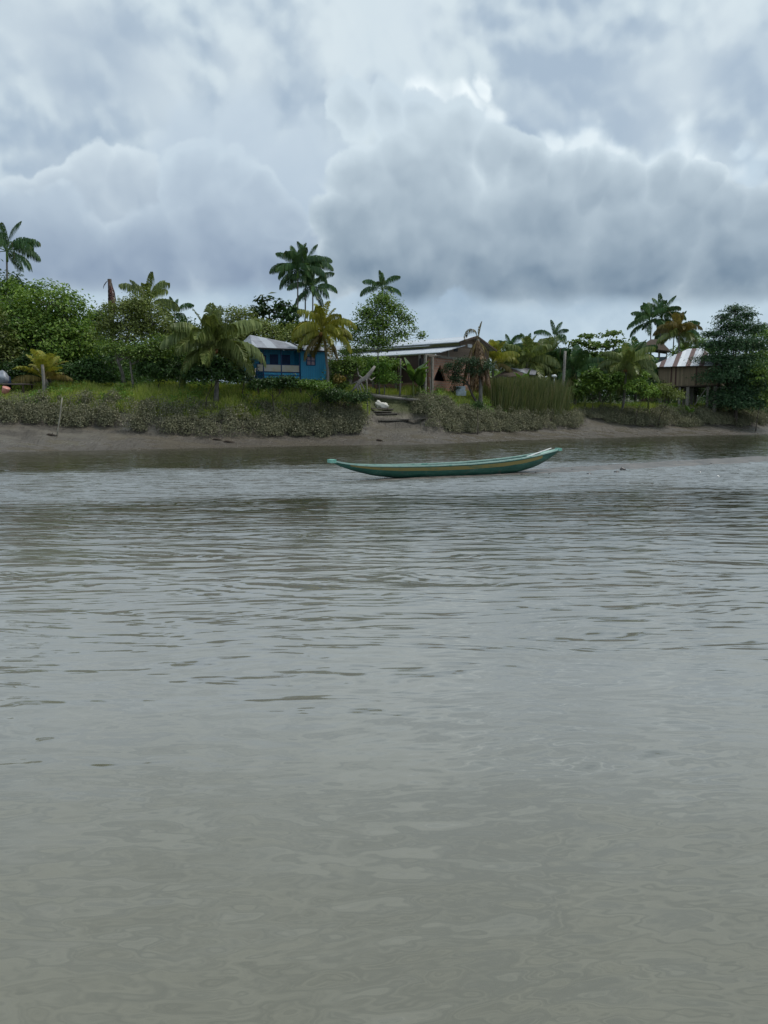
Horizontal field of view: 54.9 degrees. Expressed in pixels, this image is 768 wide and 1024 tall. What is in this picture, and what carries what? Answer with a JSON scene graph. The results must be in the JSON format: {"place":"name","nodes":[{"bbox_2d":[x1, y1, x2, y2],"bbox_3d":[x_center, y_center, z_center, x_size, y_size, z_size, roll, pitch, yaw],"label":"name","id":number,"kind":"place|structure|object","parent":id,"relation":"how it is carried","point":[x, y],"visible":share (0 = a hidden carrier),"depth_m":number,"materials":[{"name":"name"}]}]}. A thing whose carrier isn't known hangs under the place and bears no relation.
{"place":"outdoors","nodes":[
{"label":"outdoors","id":0,"kind":"place"},
{"bbox_2d":[0,434,767,1023],"bbox_3d":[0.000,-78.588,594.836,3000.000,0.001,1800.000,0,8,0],"label":"water","id":1,"kind":"structure","parent":0,"point":[298,734],"depth_m":5.80,"materials":[{"name":"grey liquid"}]},
{"bbox_2d":[327,448,561,477],"bbox_3d":[2.711,-1.888,29.207,10.381,1.064,1.024,-4,9,-24],"label":"canoe","id":2,"kind":"object","parent":1,"relation":"on","point":[513,464],"visible":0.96,"depth_m":28.88,"materials":[{"name":"green paint"}]},
{"bbox_2d":[0,382,767,451],"bbox_3d":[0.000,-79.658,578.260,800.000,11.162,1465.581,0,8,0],"label":"ground","id":3,"kind":"structure","parent":0,"point":[20,436],"depth_m":56.41,"materials":[{"name":"brown soil"}]},
{"bbox_2d":[2,386,9,394],"bbox_3d":[-27.850,-8.926,54.439,0.546,0.520,0.560,24,19,-3],"label":"bucket","id":4,"kind":"object","parent":3,"relation":"on","point":[5,390],"visible":0.92,"depth_m":54.26,"materials":[{"name":"plastic"}]},
{"bbox_2d":[5,376,11,388],"bbox_3d":[-28.545,-9.776,55.992,0.620,0.970,0.620,0,8,0],"label":"barrel","id":5,"kind":"object","parent":3,"relation":"on","point":[9,377],"visible":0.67,"depth_m":55.85,"materials":[{"name":"blue plastic"}]},
{"bbox_2d":[0,302,28,368],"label":"leafy tree","id":6,"kind":"object","parent":3,"relation":"on","point":[4,350],"visible":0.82,"depth_m":59.40,"materials":[{"name":"green plant"}]},
{"bbox_2d":[0,383,34,392],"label":"wooden table","id":7,"kind":"object","parent":3,"relation":"on","point":[4,384],"visible":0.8,"depth_m":55.36,"materials":[{"name":"grey wood"}]},
{"bbox_2d":[0,370,8,382],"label":"tarp bundle","id":8,"kind":"object","parent":7,"relation":"on","point":[3,377],"visible":0.82,"depth_m":55.55,"materials":[{"name":"grey plastic"}]},
{"bbox_2d":[0,221,40,324],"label":"slender palm","id":9,"kind":"object","parent":3,"relation":"on","point":[23,246],"visible":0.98,"depth_m":63.44,"materials":[{"name":"green plant"}]},
{"bbox_2d":[0,351,41,377],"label":"shrub","id":10,"kind":"object","parent":3,"relation":"on","point":[10,366],"visible":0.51,"depth_m":58.34,"materials":[{"name":"green plant"}]},
{"bbox_2d":[11,349,72,389],"bbox_3d":[-26.259,-10.868,56.937,4.276,3.264,4.240,0,8,0],"label":"young coconut palm","id":11,"kind":"object","parent":3,"relation":"on","point":[49,363],"visible":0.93,"depth_m":56.48,"materials":[{"name":"green plant"}]},
{"bbox_2d":[41,364,45,392],"bbox_3d":[-25.630,-9.936,55.668,0.255,2.283,0.280,0,8,0],"label":"post","id":12,"kind":"object","parent":3,"relation":"on","point":[43,378],"visible":0.85,"depth_m":55.59,"materials":[{"name":"grey wood"}]},
{"bbox_2d":[0,275,110,385],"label":"leafy tree","id":13,"kind":"object","parent":3,"relation":"on","point":[47,322],"visible":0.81,"depth_m":61.55,"materials":[{"name":"green plant"}]},
{"bbox_2d":[56,398,62,435],"bbox_3d":[-21.906,-6.354,49.899,0.613,2.707,0.100,0,8,0],"label":"stick","id":14,"kind":"object","parent":3,"relation":"on","point":[59,417],"visible":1,"depth_m":49.87,"materials":[{"name":"grey wood"}]},
{"bbox_2d":[51,352,121,384],"bbox_3d":[-24.059,-11.248,59.492,5.668,3.210,3.636,0,8,0],"label":"shrub","id":15,"kind":"object","parent":3,"relation":"on","point":[85,368],"visible":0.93,"depth_m":59.00,"materials":[{"name":"green plant"}]},
{"bbox_2d":[80,308,117,359],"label":"leafy tree","id":16,"kind":"object","parent":3,"relation":"on","point":[95,319],"visible":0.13,"depth_m":73.58,"materials":[{"name":"green plant"}]},
{"bbox_2d":[103,279,115,382],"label":"dead palm","id":17,"kind":"object","parent":3,"relation":"on","point":[111,293],"visible":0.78,"depth_m":71.63,"materials":[{"name":"brown plant"}]},
{"bbox_2d":[85,286,176,383],"bbox_3d":[-19.954,-13.952,59.579,8.188,8.469,4.845,0,8,0],"label":"pale trunk tree","id":18,"kind":"object","parent":3,"relation":"on","point":[128,324],"visible":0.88,"depth_m":58.80,"materials":[{"name":"green plant"}]},
{"bbox_2d":[87,329,178,388],"bbox_3d":[-19.330,-11.626,57.389,7.290,5.025,3.818,0,8,0],"label":"pale trunk tree","id":19,"kind":"object","parent":3,"relation":"on","point":[151,347],"visible":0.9,"depth_m":56.88,"materials":[{"name":"green plant"}]},
{"bbox_2d":[118,271,179,380],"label":"slender palm","id":20,"kind":"object","parent":3,"relation":"on","point":[159,289],"visible":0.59,"depth_m":69.22,"materials":[{"name":"green plant"}]},
{"bbox_2d":[127,356,196,387],"bbox_3d":[-17.180,-10.767,57.959,5.644,3.179,4.059,0,8,0],"label":"shrub","id":21,"kind":"object","parent":3,"relation":"on","point":[160,369],"visible":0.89,"depth_m":57.31,"materials":[{"name":"green plant"}]},
{"bbox_2d":[159,296,193,321],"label":"slender palm","id":22,"kind":"object","parent":3,"relation":"on","point":[186,305],"visible":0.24,"depth_m":73.49,"materials":[{"name":"green plant"}]},
{"bbox_2d":[145,315,229,361],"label":"leafy tree","id":23,"kind":"object","parent":3,"relation":"on","point":[181,321],"visible":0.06,"depth_m":68.25,"materials":[{"name":"green plant"}]},
{"bbox_2d":[177,355,245,404],"bbox_3d":[-12.861,-9.477,55.226,5.098,4.360,2.898,0,8,0],"label":"tree","id":24,"kind":"object","parent":3,"relation":"on","point":[217,367],"visible":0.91,"depth_m":54.70,"materials":[{"name":"green plant"}]},
{"bbox_2d":[159,302,265,401],"bbox_3d":[-12.880,-12.067,56.352,7.305,7.366,7.181,7,10,40],"label":"coconut palm","id":25,"kind":"object","parent":3,"relation":"on","point":[210,337],"visible":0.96,"depth_m":54.94,"materials":[{"name":"green plant"}]},
{"bbox_2d":[217,305,269,382],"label":"leafy tree","id":26,"kind":"object","parent":3,"relation":"on","point":[240,316],"visible":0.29,"depth_m":69.49,"materials":[{"name":"green plant"}]},
{"bbox_2d":[229,355,258,397],"bbox_3d":[-10.901,-10.264,57.572,2.686,4.020,2.497,0,8,0],"label":"shrub","id":27,"kind":"object","parent":3,"relation":"on","point":[244,373],"visible":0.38,"depth_m":57.36,"materials":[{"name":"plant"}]},
{"bbox_2d":[247,292,279,323],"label":"broad leaved tree","id":28,"kind":"object","parent":3,"relation":"on","point":[264,309],"visible":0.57,"depth_m":73.59,"materials":[{"name":"green plant"}]},
{"bbox_2d":[244,373,303,413],"bbox_3d":[-8.473,-8.721,56.916,4.670,3.858,2.669,0,8,0],"label":"shrub","id":29,"kind":"object","parent":3,"relation":"on","point":[273,382],"visible":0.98,"depth_m":56.30,"materials":[{"name":"green plant"}]},
{"bbox_2d":[230,317,337,347],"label":"leafy tree","id":30,"kind":"object","parent":3,"relation":"on","point":[272,331],"visible":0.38,"depth_m":68.57,"materials":[{"name":"green plant"}]},
{"bbox_2d":[244,335,329,394],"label":"blue house","id":31,"kind":"structure","parent":3,"relation":"on","point":[284,358],"depth_m":60.73,"materials":[{"name":"paint"}]},
{"bbox_2d":[270,354,277,371],"bbox_3d":[-9.063,-12.004,61.030,0.700,1.950,0.040,-4,9,-27],"label":"door","id":32,"kind":"structure","parent":31,"relation":"in","point":[273,358],"depth_m":60.93,"materials":[{"name":"blue paint"}]},
{"bbox_2d":[282,355,289,363],"bbox_3d":[-8.172,-12.065,61.480,0.800,1.950,0.040,-4,9,-27],"label":"window","id":33,"kind":"structure","parent":31,"relation":"in","point":[285,358],"depth_m":61.40,"materials":[{"name":"blue glass"}]},
{"bbox_2d":[306,356,315,365],"bbox_3d":[-6.020,-12.446,60.943,0.800,0.750,0.050,-4,9,-27],"label":"window","id":34,"kind":"structure","parent":31,"relation":"in","point":[310,361],"depth_m":60.95,"materials":[{"name":"blue paint"}]},
{"bbox_2d":[271,298,303,331],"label":"broad leaved tree","id":35,"kind":"object","parent":3,"relation":"on","point":[287,315],"visible":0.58,"depth_m":72.82,"materials":[{"name":"green plant"}]},
{"bbox_2d":[269,243,326,306],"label":"slender palm","id":36,"kind":"object","parent":3,"relation":"on","point":[305,265],"visible":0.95,"depth_m":84.53,"materials":[{"name":"green plant"}]},
{"bbox_2d":[278,242,333,320],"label":"slender palm","id":37,"kind":"object","parent":3,"relation":"on","point":[324,265],"visible":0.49,"depth_m":87.03,"materials":[{"name":"green plant"}]},
{"bbox_2d":[287,271,337,309],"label":"slender palm","id":38,"kind":"object","parent":3,"relation":"on","point":[320,290],"visible":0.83,"depth_m":85.81,"materials":[{"name":"green plant"}]},
{"bbox_2d":[290,377,335,414],"bbox_3d":[-5.485,-8.443,57.443,3.707,4.003,2.682,0,8,0],"label":"shrub","id":39,"kind":"object","parent":3,"relation":"on","point":[311,384],"visible":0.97,"depth_m":56.86,"materials":[{"name":"green plant"}]},
{"bbox_2d":[291,301,356,404],"bbox_3d":[-4.805,-12.520,59.453,5.385,8.491,5.202,0,8,0],"label":"coconut palm","id":40,"kind":"object","parent":3,"relation":"on","point":[332,328],"visible":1,"depth_m":58.33,"materials":[{"name":"green plant"}]},
{"bbox_2d":[332,373,345,409],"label":"shrub","id":41,"kind":"object","parent":3,"relation":"on","point":[339,379],"visible":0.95,"depth_m":59.27,"materials":[{"name":"green plant"}]},
{"bbox_2d":[320,354,366,389],"bbox_3d":[-3.348,-10.938,61.305,3.976,4.131,2.956,0,8,0],"label":"shrub","id":42,"kind":"object","parent":3,"relation":"on","point":[352,365],"visible":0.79,"depth_m":60.71,"materials":[{"name":"green plant"}]},
{"bbox_2d":[311,385,376,411],"bbox_3d":[-3.201,-8.545,58.780,5.036,3.347,3.527,-2,8,-14],"label":"shrub","id":43,"kind":"object","parent":3,"relation":"on","point":[334,394],"visible":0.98,"depth_m":58.11,"materials":[{"name":"green plant"}]},
{"bbox_2d":[329,344,370,386],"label":"leafy tree","id":44,"kind":"object","parent":3,"relation":"on","point":[343,351],"visible":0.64,"depth_m":66.30,"materials":[{"name":"green plant"}]},
{"bbox_2d":[351,366,375,392],"bbox_3d":[-1.734,-10.719,60.624,2.147,2.544,0.416,0,8,0],"label":"driftwood","id":45,"kind":"object","parent":3,"relation":"on","point":[364,378],"visible":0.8,"depth_m":60.51,"materials":[{"name":"grey wood"}]},
{"bbox_2d":[348,352,405,387],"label":"shrub","id":46,"kind":"object","parent":3,"relation":"on","point":[395,363],"visible":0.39,"depth_m":69.52,"materials":[{"name":"green plant"}]},
{"bbox_2d":[0,311,759,403],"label":"undergrowth","id":47,"kind":"object","parent":3,"relation":"on","point":[128,378],"visible":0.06,"depth_m":71.32,"materials":[{"name":"green plant"}]},
{"bbox_2d":[360,270,400,336],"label":"slender palm","id":48,"kind":"object","parent":3,"relation":"on","point":[381,282],"visible":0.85,"depth_m":80.48,"materials":[{"name":"green plant"}]},
{"bbox_2d":[359,358,402,393],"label":"shrub","id":49,"kind":"object","parent":3,"relation":"on","point":[386,375],"visible":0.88,"depth_m":65.35,"materials":[{"name":"green plant"}]},
{"bbox_2d":[0,376,762,416],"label":"herb layer","id":50,"kind":"object","parent":3,"relation":"on","point":[263,393],"visible":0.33,"depth_m":58.31,"materials":[{"name":"green plant"}]},
{"bbox_2d":[376,402,388,407],"bbox_3d":[-0.144,-9.280,64.237,1.161,0.508,0.722,0,8,0],"label":"white sack","id":51,"kind":"object","parent":3,"relation":"on","point":[381,405],"visible":0.84,"depth_m":64.05,"materials":[{"name":"fabric"}]},
{"bbox_2d":[0,379,766,420],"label":"bank grass","id":52,"kind":"structure","parent":3,"relation":"on","point":[230,394],"depth_m":57.71,"materials":[{"name":"green plant"}]},
{"bbox_2d":[0,387,767,437],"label":"river scrub","id":53,"kind":"object","parent":3,"relation":"on","point":[347,420],"visible":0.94,"depth_m":57.51,"materials":[{"name":"green plant"}]},
{"bbox_2d":[371,394,404,400],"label":"fallen log","id":54,"kind":"object","parent":3,"relation":"on","point":[387,397],"visible":0.94,"depth_m":65.05,"materials":[{"name":"grey wood"}]},
{"bbox_2d":[348,290,428,398],"bbox_3d":[0.020,-14.656,64.925,7.299,9.938,4.533,3,8,20],"label":"open crowned tree","id":55,"kind":"object","parent":3,"relation":"on","point":[378,340],"visible":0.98,"depth_m":64.64,"materials":[{"name":"green plant"}]},
{"bbox_2d":[378,420,408,420],"bbox_3d":[0.829,-7.755,62.576,2.596,0.146,0.280,-2,8,-11],"label":"plank","id":56,"kind":"object","parent":3,"relation":"on","point":[393,420],"visible":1,"depth_m":62.43,"materials":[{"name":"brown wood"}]},
{"bbox_2d":[22,336,767,400],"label":"wood","id":57,"kind":"object","parent":3,"relation":"on","point":[496,372],"depth_m":115.73,"materials":[{"name":"green wood"}]},
{"bbox_2d":[399,359,400,396],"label":"post","id":58,"kind":"object","parent":3,"relation":"on","point":[400,380],"visible":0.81,"depth_m":66.77,"materials":[{"name":"grey wood"}]},
{"bbox_2d":[397,418,425,419],"bbox_3d":[2.339,-7.857,62.512,2.433,0.252,0.280,1,8,9],"label":"plank","id":59,"kind":"object","parent":3,"relation":"on","point":[411,419],"visible":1,"depth_m":62.38,"materials":[{"name":"brown wood"}]},
{"bbox_2d":[327,336,496,394],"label":"shed","id":60,"kind":"structure","parent":3,"relation":"on","point":[416,354],"depth_m":70.94,"materials":[{"name":"metal"}]},
{"bbox_2d":[456,386,465,395],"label":"white board","id":61,"kind":"object","parent":60,"relation":"on","point":[461,391],"visible":0.89,"depth_m":68.47,"materials":[{"name":"white"}]},
{"bbox_2d":[405,398,419,400],"bbox_3d":[2.766,-9.825,64.728,2.009,0.344,0.272,5,9,32],"label":"fallen log","id":62,"kind":"object","parent":3,"relation":"on","point":[410,399],"visible":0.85,"depth_m":64.89,"materials":[{"name":"grey wood"}]},
{"bbox_2d":[401,358,428,396],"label":"banana plant","id":63,"kind":"object","parent":3,"relation":"on","point":[410,371],"visible":0.87,"depth_m":65.99,"materials":[{"name":"green plant"}]},
{"bbox_2d":[415,368,428,394],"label":"banana plant","id":64,"kind":"object","parent":3,"relation":"on","point":[420,376],"visible":0.91,"depth_m":65.71,"materials":[{"name":"green plant"}]},
{"bbox_2d":[438,355,498,400],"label":"leaning tree","id":65,"kind":"object","parent":3,"relation":"on","point":[456,368],"visible":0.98,"depth_m":68.12,"materials":[{"name":"green plant"}]},
{"bbox_2d":[463,321,490,404],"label":"withered palm","id":66,"kind":"object","parent":3,"relation":"on","point":[476,350],"visible":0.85,"depth_m":68.46,"materials":[{"name":"brown plant"}]},
{"bbox_2d":[471,400,488,434],"bbox_3d":[8.239,-8.041,64.000,1.676,3.338,1.606,0,8,0],"label":"shrub","id":67,"kind":"object","parent":3,"relation":"on","point":[479,405],"visible":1,"depth_m":63.66,"materials":[{"name":"green plant"}]},
{"bbox_2d":[488,339,519,376],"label":"coconut palm","id":68,"kind":"object","parent":3,"relation":"on","point":[498,356],"visible":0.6,"depth_m":78.61,"materials":[{"name":"green plant"}]},
{"bbox_2d":[495,334,522,352],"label":"slender palm","id":69,"kind":"object","parent":3,"relation":"on","point":[515,338],"visible":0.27,"depth_m":93.03,"materials":[{"name":"green plant"}]},
{"bbox_2d":[491,368,538,380],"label":"tin roofed shed","id":70,"kind":"structure","parent":3,"relation":"on","point":[518,371],"depth_m":78.69,"materials":[{"name":"metal"}]},
{"bbox_2d":[514,368,530,377],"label":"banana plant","id":71,"kind":"object","parent":3,"relation":"on","point":[517,374],"visible":0.31,"depth_m":75.71,"materials":[{"name":"green plant"}]},
{"bbox_2d":[474,374,579,419],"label":"reed bed","id":72,"kind":"object","parent":3,"relation":"on","point":[537,393],"visible":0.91,"depth_m":71.58,"materials":[{"name":"green plant"}]},
{"bbox_2d":[519,333,536,348],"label":"slender palm","id":73,"kind":"object","parent":3,"relation":"on","point":[523,336],"visible":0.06,"depth_m":95.33,"materials":[{"name":"green plant"}]},
{"bbox_2d":[498,335,560,381],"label":"coconut palm","id":74,"kind":"object","parent":3,"relation":"on","point":[528,351],"visible":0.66,"depth_m":81.08,"materials":[{"name":"green plant"}]},
{"bbox_2d":[521,336,572,380],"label":"coconut palm","id":75,"kind":"object","parent":3,"relation":"on","point":[552,341],"visible":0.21,"depth_m":84.48,"materials":[{"name":"green plant"}]},
{"bbox_2d":[534,320,568,382],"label":"slender palm","id":76,"kind":"object","parent":3,"relation":"on","point":[557,331],"visible":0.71,"depth_m":89.56,"materials":[{"name":"green plant"}]},
{"bbox_2d":[562,351,565,386],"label":"pole","id":77,"kind":"object","parent":3,"relation":"on","point":[564,367],"visible":0.53,"depth_m":75.88,"materials":[{"name":"grey wood"}]},
{"bbox_2d":[544,344,607,404],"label":"coconut palm","id":78,"kind":"object","parent":3,"relation":"on","point":[582,362],"visible":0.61,"depth_m":83.60,"materials":[{"name":"green plant"}]},
{"bbox_2d":[572,378,589,406],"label":"banana plant","id":79,"kind":"object","parent":3,"relation":"on","point":[574,380],"visible":0.2,"depth_m":82.62,"materials":[{"name":"green plant"}]},
{"bbox_2d":[568,366,625,411],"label":"shrub","id":80,"kind":"object","parent":3,"relation":"on","point":[595,381],"visible":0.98,"depth_m":78.35,"materials":[{"name":"green plant"}]},
{"bbox_2d":[565,329,635,403],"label":"umbrella tree","id":81,"kind":"object","parent":3,"relation":"on","point":[596,345],"visible":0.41,"depth_m":87.55,"materials":[{"name":"green plant"}]},
{"bbox_2d":[565,358,658,401],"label":"leafy tree","id":82,"kind":"object","parent":3,"relation":"on","point":[579,377],"visible":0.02,"depth_m":91.08,"materials":[{"name":"green plant"}]},
{"bbox_2d":[597,343,659,410],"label":"coconut palm","id":83,"kind":"object","parent":3,"relation":"on","point":[626,358],"visible":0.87,"depth_m":79.73,"materials":[{"name":"green plant"}]},
{"bbox_2d":[614,336,658,402],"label":"coconut palm","id":84,"kind":"object","parent":3,"relation":"on","point":[640,344],"visible":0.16,"depth_m":89.45,"materials":[{"name":"green plant"}]},
{"bbox_2d":[615,377,666,402],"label":"shrub","id":85,"kind":"object","parent":3,"relation":"on","point":[650,381],"visible":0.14,"depth_m":88.11,"materials":[{"name":"green plant"}]},
{"bbox_2d":[622,369,661,422],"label":"shrub","id":86,"kind":"object","parent":3,"relation":"on","point":[645,391],"visible":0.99,"depth_m":77.48,"materials":[{"name":"green plant"}]},
{"bbox_2d":[627,301,669,353],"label":"slender palm","id":87,"kind":"object","parent":3,"relation":"on","point":[645,313],"visible":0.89,"depth_m":100.75,"materials":[{"name":"green plant"}]},
{"bbox_2d":[639,339,670,402],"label":"thatched hut","id":88,"kind":"object","parent":3,"relation":"on","point":[663,349],"visible":0.26,"depth_m":98.24,"materials":[{"name":"plant"}]},
{"bbox_2d":[634,293,686,356],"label":"slender palm","id":89,"kind":"object","parent":3,"relation":"on","point":[673,309],"visible":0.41,"depth_m":102.42,"materials":[{"name":"green plant"}]},
{"bbox_2d":[646,382,688,426],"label":"shrub","id":90,"kind":"object","parent":3,"relation":"on","point":[668,392],"visible":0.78,"depth_m":78.42,"materials":[{"name":"green plant"}]},
{"bbox_2d":[654,311,699,355],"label":"slender palm","id":91,"kind":"object","parent":3,"relation":"on","point":[694,331],"visible":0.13,"depth_m":104.69,"materials":[{"name":"green plant"}]},
{"bbox_2d":[653,312,702,402],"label":"coconut palm","id":92,"kind":"object","parent":3,"relation":"on","point":[675,327],"visible":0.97,"depth_m":93.15,"materials":[{"name":"green plant"}]},
{"bbox_2d":[682,405,694,413],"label":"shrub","id":93,"kind":"object","parent":3,"relation":"on","point":[689,409],"visible":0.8,"depth_m":82.97,"materials":[{"name":"green plant"}]},
{"bbox_2d":[668,333,712,355],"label":"leafy tree","id":94,"kind":"object","parent":3,"relation":"on","point":[682,348],"visible":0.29,"depth_m":97.58,"materials":[{"name":"green plant"}]},
{"bbox_2d":[672,388,713,397],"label":"shrub","id":95,"kind":"object","parent":3,"relation":"on","point":[699,392],"visible":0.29,"depth_m":91.03,"materials":[{"name":"green plant"}]},
{"bbox_2d":[656,348,735,412],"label":"stilt house","id":96,"kind":"structure","parent":3,"relation":"on","point":[673,369],"depth_m":87.33,"materials":[{"name":"brown wood"}]},
{"bbox_2d":[680,302,767,425],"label":"feathery tree","id":97,"kind":"object","parent":3,"relation":"on","point":[732,373],"visible":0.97,"depth_m":83.42,"materials":[{"name":"green plant"}]},
{"bbox_2d":[744,356,767,430],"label":"shrub","id":98,"kind":"object","parent":3,"relation":"on","point":[760,371],"visible":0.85,"depth_m":82.38,"materials":[{"name":"green plant"}]},
{"bbox_2d":[745,322,767,372],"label":"leafy tree","id":99,"kind":"object","parent":3,"relation":"on","point":[764,335],"visible":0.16,"depth_m":93.80,"materials":[{"name":"green plant"}]},
{"bbox_2d":[0,0,767,395],"label":"sky","id":100,"kind":"structure","parent":0,"point":[520,166],"materials":[{"name":"grey"}]},
{"bbox_2d":[363,456,767,480],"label":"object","id":101,"kind":"structure","parent":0,"point":[670,463],"depth_m":33.79,"materials":[{"name":"grey liquid"}]},
{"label":"hill","id":102,"kind":"structure","parent":0,"visible":0},
{"bbox_2d":[0,259,229,383],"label":"hill forest","id":103,"kind":"object","parent":102,"relation":"on","point":[19,279],"visible":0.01,"depth_m":176.47,"materials":[{"name":"green plant"}]}
]}

